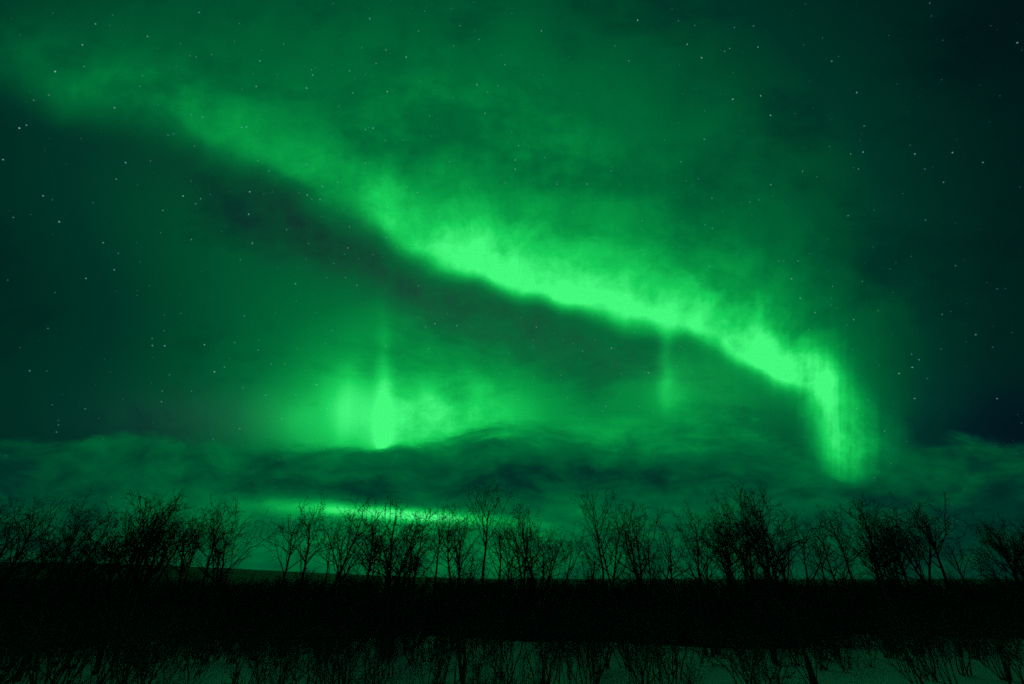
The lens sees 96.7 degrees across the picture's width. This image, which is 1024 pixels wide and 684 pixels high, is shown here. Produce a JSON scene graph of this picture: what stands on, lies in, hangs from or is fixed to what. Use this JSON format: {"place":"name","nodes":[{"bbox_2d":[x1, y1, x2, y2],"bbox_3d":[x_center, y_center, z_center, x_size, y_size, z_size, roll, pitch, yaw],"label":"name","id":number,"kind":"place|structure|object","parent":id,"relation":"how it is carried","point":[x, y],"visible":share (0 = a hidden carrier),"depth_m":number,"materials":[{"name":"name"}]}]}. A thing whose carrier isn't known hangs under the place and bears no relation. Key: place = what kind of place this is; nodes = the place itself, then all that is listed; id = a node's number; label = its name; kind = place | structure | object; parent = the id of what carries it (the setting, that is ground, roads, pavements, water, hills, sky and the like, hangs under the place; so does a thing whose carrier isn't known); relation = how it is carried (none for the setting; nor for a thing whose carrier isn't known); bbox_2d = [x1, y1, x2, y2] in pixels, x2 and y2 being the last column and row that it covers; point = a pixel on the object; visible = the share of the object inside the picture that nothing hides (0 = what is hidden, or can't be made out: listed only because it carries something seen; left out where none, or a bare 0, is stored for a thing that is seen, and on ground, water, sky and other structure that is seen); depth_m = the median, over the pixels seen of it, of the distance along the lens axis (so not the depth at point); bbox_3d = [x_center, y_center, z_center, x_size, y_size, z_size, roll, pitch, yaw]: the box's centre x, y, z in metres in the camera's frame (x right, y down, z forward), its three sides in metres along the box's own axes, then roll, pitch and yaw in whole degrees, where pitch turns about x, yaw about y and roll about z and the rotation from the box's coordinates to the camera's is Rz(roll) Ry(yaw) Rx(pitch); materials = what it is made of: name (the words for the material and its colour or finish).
{"place":"outdoors","nodes":[
{"label":"outdoors","id":0,"kind":"place"},
{"bbox_2d":[0,562,1023,683],"bbox_3d":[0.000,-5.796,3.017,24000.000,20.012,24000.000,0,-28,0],"label":"ground","id":1,"kind":"structure","parent":0,"point":[881,672],"depth_m":9.59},
{"bbox_2d":[0,508,43,593],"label":"birch","id":2,"kind":"object","parent":1,"relation":"on","point":[9,534],"visible":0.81,"depth_m":14.69,"materials":[{"name":"black plant"}]},
{"bbox_2d":[0,618,60,683],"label":"scrub","id":3,"kind":"object","parent":1,"relation":"on","point":[19,650],"visible":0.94,"depth_m":5.84,"materials":[{"name":"plant"}]},
{"bbox_2d":[0,532,64,602],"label":"tree","id":4,"kind":"object","parent":1,"relation":"on","point":[10,576],"visible":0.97,"depth_m":9.78,"materials":[{"name":"black plant"}]},
{"bbox_2d":[0,529,67,633],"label":"birch","id":5,"kind":"object","parent":1,"relation":"on","point":[23,583],"visible":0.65,"depth_m":11.95,"materials":[{"name":"black plant"}]},
{"bbox_2d":[0,612,68,683],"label":"scrub","id":6,"kind":"object","parent":1,"relation":"on","point":[40,663],"visible":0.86,"depth_m":5.96,"materials":[{"name":"plant"}]},
{"bbox_2d":[0,492,102,584],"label":"birch","id":7,"kind":"object","parent":1,"relation":"on","point":[31,529],"visible":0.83,"depth_m":22.81,"materials":[{"name":"black plant"}]},
{"bbox_2d":[7,526,112,665],"bbox_3d":[-10.544,5.851,10.697,1.380,3.024,1.492,4,-29,-3],"label":"tree","id":8,"kind":"object","parent":1,"relation":"on","point":[74,572],"visible":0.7,"depth_m":10.90,"materials":[{"name":"black plant"}]},
{"bbox_2d":[12,485,116,593],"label":"tree","id":9,"kind":"object","parent":1,"relation":"on","point":[85,517],"visible":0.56,"depth_m":28.85,"materials":[{"name":"black plant"}]},
{"bbox_2d":[14,578,125,683],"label":"scrub","id":10,"kind":"object","parent":1,"relation":"on","point":[49,637],"visible":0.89,"depth_m":7.02,"materials":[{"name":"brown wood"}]},
{"bbox_2d":[10,503,135,682],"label":"tree","id":11,"kind":"object","parent":1,"relation":"on","point":[69,582],"visible":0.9,"depth_m":9.28,"materials":[{"name":"black plant"}]},
{"bbox_2d":[28,503,119,647],"bbox_3d":[-12.705,6.615,13.023,1.920,3.717,2.181,25,-36,-37],"label":"tree","id":12,"kind":"object","parent":1,"relation":"on","point":[66,556],"visible":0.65,"depth_m":13.04,"materials":[{"name":"black plant"}]},
{"bbox_2d":[56,621,143,683],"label":"scrub","id":13,"kind":"object","parent":1,"relation":"on","point":[82,667],"visible":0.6,"depth_m":7.72,"materials":[{"name":"plant"}]},
{"bbox_2d":[58,526,160,605],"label":"birch","id":14,"kind":"object","parent":1,"relation":"on","point":[99,567],"visible":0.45,"depth_m":17.13,"materials":[{"name":"black plant"}]},
{"bbox_2d":[65,519,174,674],"bbox_3d":[-8.132,5.061,9.140,2.210,2.872,1.280,2,-28,-4],"label":"tree","id":15,"kind":"object","parent":1,"relation":"on","point":[111,598],"visible":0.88,"depth_m":9.22,"materials":[{"name":"black plant"}]},
{"bbox_2d":[69,505,188,599],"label":"tree","id":16,"kind":"object","parent":1,"relation":"on","point":[134,544],"visible":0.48,"depth_m":22.22,"materials":[{"name":"black plant"}]},
{"bbox_2d":[78,605,189,683],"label":"scrub","id":17,"kind":"object","parent":1,"relation":"on","point":[133,665],"visible":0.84,"depth_m":6.01,"materials":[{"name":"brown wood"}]},
{"bbox_2d":[95,489,195,661],"bbox_3d":[-8.922,5.428,10.700,1.957,3.779,2.223,2,-25,-1],"label":"tree","id":18,"kind":"object","parent":1,"relation":"on","point":[136,588],"visible":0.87,"depth_m":11.08,"materials":[{"name":"black plant"}]},
{"bbox_2d":[106,490,204,598],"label":"tree","id":19,"kind":"object","parent":1,"relation":"on","point":[169,520],"visible":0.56,"depth_m":26.80,"materials":[{"name":"black plant"}]},
{"bbox_2d":[137,511,212,592],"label":"birch","id":20,"kind":"object","parent":1,"relation":"on","point":[184,532],"visible":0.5,"depth_m":29.03,"materials":[{"name":"black plant"}]},
{"bbox_2d":[154,643,224,683],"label":"scrub","id":21,"kind":"object","parent":1,"relation":"on","point":[207,658],"visible":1,"depth_m":4.85,"materials":[{"name":"plant"}]},
{"bbox_2d":[153,520,234,613],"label":"birch","id":22,"kind":"object","parent":1,"relation":"on","point":[183,565],"visible":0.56,"depth_m":19.07,"materials":[{"name":"black plant"}]},
{"bbox_2d":[177,495,250,600],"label":"birch","id":23,"kind":"object","parent":1,"relation":"on","point":[208,557],"visible":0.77,"depth_m":22.16,"materials":[{"name":"black plant"}]},
{"bbox_2d":[178,513,257,635],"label":"tree","id":24,"kind":"object","parent":1,"relation":"on","point":[215,551],"visible":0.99,"depth_m":15.31,"materials":[{"name":"black plant"}]},
{"bbox_2d":[191,501,277,588],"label":"birch","id":25,"kind":"object","parent":1,"relation":"on","point":[223,562],"visible":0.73,"depth_m":21.80,"materials":[{"name":"black plant"}]},
{"bbox_2d":[232,615,274,683],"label":"scrub","id":26,"kind":"object","parent":1,"relation":"on","point":[243,646],"visible":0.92,"depth_m":7.65,"materials":[{"name":"plant"}]},
{"bbox_2d":[228,641,313,683],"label":"scrub","id":27,"kind":"object","parent":1,"relation":"on","point":[283,668],"visible":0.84,"depth_m":6.01,"materials":[{"name":"plant"}]},
{"bbox_2d":[256,563,317,642],"bbox_3d":[-8.421,10.128,16.989,1.776,3.437,1.732,-10,-29,19],"label":"thicket","id":28,"kind":"object","parent":1,"relation":"on","point":[302,587],"visible":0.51,"depth_m":17.36,"materials":[{"name":"plant"}]},
{"bbox_2d":[249,506,326,605],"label":"birch","id":29,"kind":"object","parent":1,"relation":"on","point":[290,549],"visible":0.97,"depth_m":22.77,"materials":[{"name":"black plant"}]},
{"bbox_2d":[271,490,358,633],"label":"tree","id":30,"kind":"object","parent":1,"relation":"on","point":[307,551],"visible":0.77,"depth_m":24.90,"materials":[{"name":"black plant"}]},
{"bbox_2d":[301,512,366,596],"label":"birch","id":31,"kind":"object","parent":1,"relation":"on","point":[342,540],"visible":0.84,"depth_m":20.32,"materials":[{"name":"black plant"}]},
{"bbox_2d":[307,492,383,657],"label":"tree","id":32,"kind":"object","parent":1,"relation":"on","point":[333,588],"visible":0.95,"depth_m":12.45,"materials":[{"name":"black plant"}]},
{"bbox_2d":[342,495,411,612],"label":"birch","id":33,"kind":"object","parent":1,"relation":"on","point":[371,563],"visible":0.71,"depth_m":24.55,"materials":[{"name":"black plant"}]},
{"bbox_2d":[350,495,447,654],"bbox_3d":[-3.184,5.917,11.670,2.490,3.701,3.003,-10,-28,12],"label":"tree","id":34,"kind":"object","parent":1,"relation":"on","point":[388,568],"visible":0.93,"depth_m":11.67,"materials":[{"name":"black plant"}]},
{"bbox_2d":[381,542,427,644],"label":"birch","id":35,"kind":"object","parent":1,"relation":"on","point":[400,592],"visible":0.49,"depth_m":13.39,"materials":[{"name":"black plant"}]},
{"bbox_2d":[377,641,454,683],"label":"scrub","id":36,"kind":"object","parent":1,"relation":"on","point":[438,674],"visible":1,"depth_m":6.08,"materials":[{"name":"plant"}]},
{"bbox_2d":[374,504,461,641],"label":"tree","id":37,"kind":"object","parent":1,"relation":"on","point":[410,592],"visible":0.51,"depth_m":14.13,"materials":[{"name":"black plant"}]},
{"bbox_2d":[399,536,510,683],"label":"tree","id":38,"kind":"object","parent":1,"relation":"on","point":[460,665],"visible":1,"depth_m":7.91,"materials":[{"name":"black plant"}]},
{"bbox_2d":[433,502,479,591],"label":"tree","id":39,"kind":"object","parent":1,"relation":"on","point":[449,522],"visible":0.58,"depth_m":36.31,"materials":[{"name":"black plant"}]},
{"bbox_2d":[428,504,487,596],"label":"birch","id":40,"kind":"object","parent":1,"relation":"on","point":[453,545],"visible":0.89,"depth_m":25.93,"materials":[{"name":"black plant"}]},
{"bbox_2d":[427,501,491,595],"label":"birch","id":41,"kind":"object","parent":1,"relation":"on","point":[466,529],"visible":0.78,"depth_m":28.13,"materials":[{"name":"black plant"}]},
{"bbox_2d":[456,480,518,595],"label":"birch","id":42,"kind":"object","parent":1,"relation":"on","point":[482,521],"visible":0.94,"depth_m":31.13,"materials":[{"name":"black plant"}]},
{"bbox_2d":[456,637,523,683],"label":"scrub","id":43,"kind":"object","parent":1,"relation":"on","point":[473,673],"visible":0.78,"depth_m":6.66,"materials":[{"name":"plant"}]},
{"bbox_2d":[472,508,528,594],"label":"birch","id":44,"kind":"object","parent":1,"relation":"on","point":[499,574],"visible":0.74,"depth_m":24.29,"materials":[{"name":"black plant"}]},
{"bbox_2d":[481,609,542,683],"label":"scrub","id":45,"kind":"object","parent":1,"relation":"on","point":[503,642],"visible":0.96,"depth_m":8.28,"materials":[{"name":"plant"}]},
{"bbox_2d":[468,523,556,610],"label":"birch","id":46,"kind":"object","parent":1,"relation":"on","point":[506,554],"visible":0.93,"depth_m":22.29,"materials":[{"name":"black plant"}]},
{"bbox_2d":[491,643,557,683],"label":"scrub","id":47,"kind":"object","parent":1,"relation":"on","point":[537,669],"visible":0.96,"depth_m":6.25,"materials":[{"name":"plant"}]},
{"bbox_2d":[487,499,575,592],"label":"birch","id":48,"kind":"object","parent":1,"relation":"on","point":[527,522],"visible":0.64,"depth_m":34.33,"materials":[{"name":"black plant"}]},
{"bbox_2d":[501,531,562,641],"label":"birch","id":49,"kind":"object","parent":1,"relation":"on","point":[528,575],"visible":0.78,"depth_m":15.81,"materials":[{"name":"black plant"}]},
{"bbox_2d":[511,509,553,639],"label":"birch","id":50,"kind":"object","parent":1,"relation":"on","point":[529,532],"visible":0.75,"depth_m":28.18,"materials":[{"name":"black plant"}]},
{"bbox_2d":[513,524,573,604],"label":"birch","id":51,"kind":"object","parent":1,"relation":"on","point":[543,576],"visible":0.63,"depth_m":20.26,"materials":[{"name":"black plant"}]},
{"bbox_2d":[522,620,567,683],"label":"scrub","id":52,"kind":"object","parent":1,"relation":"on","point":[549,676],"visible":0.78,"depth_m":8.01,"materials":[{"name":"plant"}]},
{"bbox_2d":[514,522,579,600],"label":"birch","id":53,"kind":"object","parent":1,"relation":"on","point":[555,564],"visible":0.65,"depth_m":24.46,"materials":[{"name":"black plant"}]},
{"bbox_2d":[549,630,586,683],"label":"scrub","id":54,"kind":"object","parent":1,"relation":"on","point":[570,649],"visible":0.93,"depth_m":7.54,"materials":[{"name":"plant"}]},
{"bbox_2d":[562,517,619,595],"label":"tree","id":55,"kind":"object","parent":1,"relation":"on","point":[602,552],"visible":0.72,"depth_m":34.04,"materials":[{"name":"black plant"}]},
{"bbox_2d":[564,532,620,638],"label":"birch","id":56,"kind":"object","parent":1,"relation":"on","point":[593,584],"visible":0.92,"depth_m":13.97,"materials":[{"name":"black plant"}]},
{"bbox_2d":[570,488,626,595],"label":"birch","id":57,"kind":"object","parent":1,"relation":"on","point":[593,517],"visible":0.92,"depth_m":36.47,"materials":[{"name":"black plant"}]},
{"bbox_2d":[580,519,639,599],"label":"birch","id":58,"kind":"object","parent":1,"relation":"on","point":[615,563],"visible":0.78,"depth_m":24.20,"materials":[{"name":"black plant"}]},
{"bbox_2d":[602,521,667,643],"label":"birch","id":59,"kind":"object","parent":1,"relation":"on","point":[649,571],"visible":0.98,"depth_m":14.63,"materials":[{"name":"black plant"}]},
{"bbox_2d":[603,500,672,606],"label":"birch","id":60,"kind":"object","parent":1,"relation":"on","point":[633,539],"visible":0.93,"depth_m":20.64,"materials":[{"name":"black plant"}]},
{"bbox_2d":[586,505,689,601],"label":"tree","id":61,"kind":"object","parent":1,"relation":"on","point":[667,570],"visible":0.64,"depth_m":25.96,"materials":[{"name":"black plant"}]},
{"bbox_2d":[610,619,685,683],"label":"scrub","id":62,"kind":"object","parent":1,"relation":"on","point":[641,660],"visible":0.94,"depth_m":7.88,"materials":[{"name":"plant"}]},
{"bbox_2d":[640,514,696,597],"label":"birch","id":63,"kind":"object","parent":1,"relation":"on","point":[669,546],"visible":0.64,"depth_m":28.03,"materials":[{"name":"black plant"}]},
{"bbox_2d":[641,626,708,683],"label":"scrub","id":64,"kind":"object","parent":1,"relation":"on","point":[669,656],"visible":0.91,"depth_m":7.55,"materials":[{"name":"plant"}]},
{"bbox_2d":[640,585,713,678],"bbox_3d":[3.166,5.642,8.830,0.984,1.636,1.318,8,-28,-15],"label":"scrub","id":65,"kind":"object","parent":1,"relation":"on","point":[670,622],"visible":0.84,"depth_m":9.01,"materials":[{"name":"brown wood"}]},
{"bbox_2d":[652,628,704,683],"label":"scrub","id":66,"kind":"object","parent":1,"relation":"on","point":[690,657],"visible":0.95,"depth_m":6.10,"materials":[{"name":"plant"}]},
{"bbox_2d":[664,499,744,656],"bbox_3d":[5.192,6.273,12.346,2.000,3.808,2.006,3,-28,-5],"label":"tree","id":67,"kind":"object","parent":1,"relation":"on","point":[700,578],"visible":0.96,"depth_m":12.26,"materials":[{"name":"black plant"}]},
{"bbox_2d":[675,529,734,603],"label":"tree","id":68,"kind":"object","parent":1,"relation":"on","point":[706,572],"visible":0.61,"depth_m":19.58,"materials":[{"name":"black plant"}]},
{"bbox_2d":[678,537,761,621],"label":"birch","id":69,"kind":"object","parent":1,"relation":"on","point":[729,584],"visible":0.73,"depth_m":20.10,"materials":[{"name":"black plant"}]},
{"bbox_2d":[687,615,766,683],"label":"scrub","id":70,"kind":"object","parent":1,"relation":"on","point":[723,666],"visible":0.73,"depth_m":7.90,"materials":[{"name":"plant"}]},
{"bbox_2d":[689,500,767,613],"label":"birch","id":71,"kind":"object","parent":1,"relation":"on","point":[723,527],"visible":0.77,"depth_m":23.22,"materials":[{"name":"black plant"}]},
{"bbox_2d":[710,487,765,595],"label":"birch","id":72,"kind":"object","parent":1,"relation":"on","point":[743,514],"visible":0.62,"depth_m":28.07,"materials":[{"name":"black plant"}]},
{"bbox_2d":[698,504,797,599],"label":"tree","id":73,"kind":"object","parent":1,"relation":"on","point":[743,536],"visible":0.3,"depth_m":30.87,"materials":[{"name":"black plant"}]},
{"bbox_2d":[725,634,785,683],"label":"scrub","id":74,"kind":"object","parent":1,"relation":"on","point":[763,657],"visible":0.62,"depth_m":7.36,"materials":[{"name":"plant"}]},
{"bbox_2d":[722,632,794,683],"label":"scrub","id":75,"kind":"object","parent":1,"relation":"on","point":[779,671],"visible":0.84,"depth_m":6.29,"materials":[{"name":"plant"}]},
{"bbox_2d":[703,480,831,663],"bbox_3d":[6.037,5.431,10.916,2.116,4.005,2.403,13,-33,-17],"label":"tree","id":76,"kind":"object","parent":1,"relation":"on","point":[774,637],"visible":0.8,"depth_m":11.21,"materials":[{"name":"black plant"}]},
{"bbox_2d":[745,506,807,597],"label":"birch","id":77,"kind":"object","parent":1,"relation":"on","point":[776,565],"visible":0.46,"depth_m":22.93,"materials":[{"name":"black plant"}]},
{"bbox_2d":[728,500,842,683],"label":"tree","id":78,"kind":"object","parent":1,"relation":"on","point":[798,634],"visible":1,"depth_m":8.53,"materials":[{"name":"black plant"}]},
{"bbox_2d":[756,611,821,682],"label":"scrub","id":79,"kind":"object","parent":1,"relation":"on","point":[793,637],"visible":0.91,"depth_m":8.02,"materials":[{"name":"plant"}]},
{"bbox_2d":[795,528,843,594],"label":"birch","id":80,"kind":"object","parent":1,"relation":"on","point":[822,560],"visible":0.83,"depth_m":26.61,"materials":[{"name":"black plant"}]},
{"bbox_2d":[799,617,848,670],"bbox_3d":[6.504,6.228,9.389,0.933,0.989,0.710,-13,-30,23],"label":"scrub","id":81,"kind":"object","parent":1,"relation":"on","point":[815,639],"visible":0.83,"depth_m":9.41,"materials":[{"name":"plant"}]},
{"bbox_2d":[794,524,868,597],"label":"birch","id":82,"kind":"object","parent":1,"relation":"on","point":[830,571],"visible":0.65,"depth_m":26.91,"materials":[{"name":"black plant"}]},
{"bbox_2d":[794,504,888,593],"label":"birch","id":83,"kind":"object","parent":1,"relation":"on","point":[835,535],"visible":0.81,"depth_m":28.40,"materials":[{"name":"black plant"}]},
{"bbox_2d":[817,617,866,671],"bbox_3d":[6.617,6.223,9.275,0.756,0.977,1.000,-14,-25,12],"label":"scrub","id":84,"kind":"object","parent":1,"relation":"on","point":[839,656],"visible":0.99,"depth_m":9.26,"materials":[{"name":"plant"}]},
{"bbox_2d":[821,492,909,629],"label":"tree","id":85,"kind":"object","parent":1,"relation":"on","point":[867,525],"visible":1,"depth_m":14.87,"materials":[{"name":"black plant"}]},
{"bbox_2d":[830,515,909,596],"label":"birch","id":86,"kind":"object","parent":1,"relation":"on","point":[880,543],"visible":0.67,"depth_m":19.36,"materials":[{"name":"black plant"}]},
{"bbox_2d":[841,501,926,588],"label":"birch","id":87,"kind":"object","parent":1,"relation":"on","point":[890,532],"visible":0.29,"depth_m":35.54,"materials":[{"name":"black plant"}]},
{"bbox_2d":[848,606,923,683],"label":"scrub","id":88,"kind":"object","parent":1,"relation":"on","point":[907,661],"visible":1,"depth_m":7.94,"materials":[{"name":"plant"}]},
{"bbox_2d":[854,535,934,620],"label":"birch","id":89,"kind":"object","parent":1,"relation":"on","point":[886,572],"visible":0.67,"depth_m":16.49,"materials":[{"name":"black plant"}]},
{"bbox_2d":[846,502,953,598],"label":"tree","id":90,"kind":"object","parent":1,"relation":"on","point":[929,562],"visible":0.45,"depth_m":25.96,"materials":[{"name":"black plant"}]},
{"bbox_2d":[870,597,948,681],"bbox_3d":[7.545,5.589,8.591,1.182,1.391,1.200,-2,-28,4],"label":"scrub","id":91,"kind":"object","parent":1,"relation":"on","point":[933,674],"visible":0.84,"depth_m":8.53,"materials":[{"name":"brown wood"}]},
{"bbox_2d":[856,491,976,637],"bbox_3d":[19.062,10.691,21.114,4.713,7.316,4.164,-9,-29,17],"label":"tree","id":92,"kind":"object","parent":1,"relation":"on","point":[932,541],"visible":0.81,"depth_m":21.51,"materials":[{"name":"black plant"}]},
{"bbox_2d":[918,618,963,683],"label":"scrub","id":93,"kind":"object","parent":1,"relation":"on","point":[938,650],"visible":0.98,"depth_m":7.91,"materials":[{"name":"plant"}]},
{"bbox_2d":[927,521,986,596],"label":"tree","id":94,"kind":"object","parent":1,"relation":"on","point":[957,565],"visible":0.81,"depth_m":32.88,"materials":[{"name":"black plant"}]},
{"bbox_2d":[934,563,1001,633],"bbox_3d":[17.418,10.090,17.095,1.318,3.188,2.234,-4,-24,7],"label":"thicket","id":95,"kind":"object","parent":1,"relation":"on","point":[947,580],"visible":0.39,"depth_m":17.65,"materials":[{"name":"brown wood"}]},
{"bbox_2d":[946,524,1023,587],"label":"birch","id":96,"kind":"object","parent":1,"relation":"on","point":[1007,542],"visible":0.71,"depth_m":19.77,"materials":[{"name":"black plant"}]},
{"bbox_2d":[948,602,1023,680],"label":"scrub","id":97,"kind":"object","parent":1,"relation":"on","point":[1004,675],"visible":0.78,"depth_m":8.54,"materials":[{"name":"plant"}]},
{"bbox_2d":[957,513,1023,596],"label":"birch","id":98,"kind":"object","parent":1,"relation":"on","point":[993,539],"visible":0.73,"depth_m":22.81,"materials":[{"name":"black plant"}]},
{"bbox_2d":[958,525,1023,594],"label":"tree","id":99,"kind":"object","parent":1,"relation":"on","point":[980,562],"visible":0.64,"depth_m":24.36,"materials":[{"name":"black plant"}]},
{"bbox_2d":[966,603,1023,683],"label":"scrub","id":100,"kind":"object","parent":1,"relation":"on","point":[998,651],"visible":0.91,"depth_m":8.10,"materials":[{"name":"plant"}]},
{"bbox_2d":[981,531,1023,612],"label":"birch","id":101,"kind":"object","parent":1,"relation":"on","point":[1008,556],"visible":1,"depth_m":8.60,"materials":[{"name":"black plant"}]},
{"bbox_2d":[993,627,1023,681],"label":"scrub","id":102,"kind":"object","parent":1,"relation":"on","point":[1013,654],"visible":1,"depth_m":6.86,"materials":[{"name":"plant"}]},
{"bbox_2d":[0,0,1023,578],"label":"sky","id":103,"kind":"structure","parent":0,"point":[263,255],"materials":[{"name":"green"}]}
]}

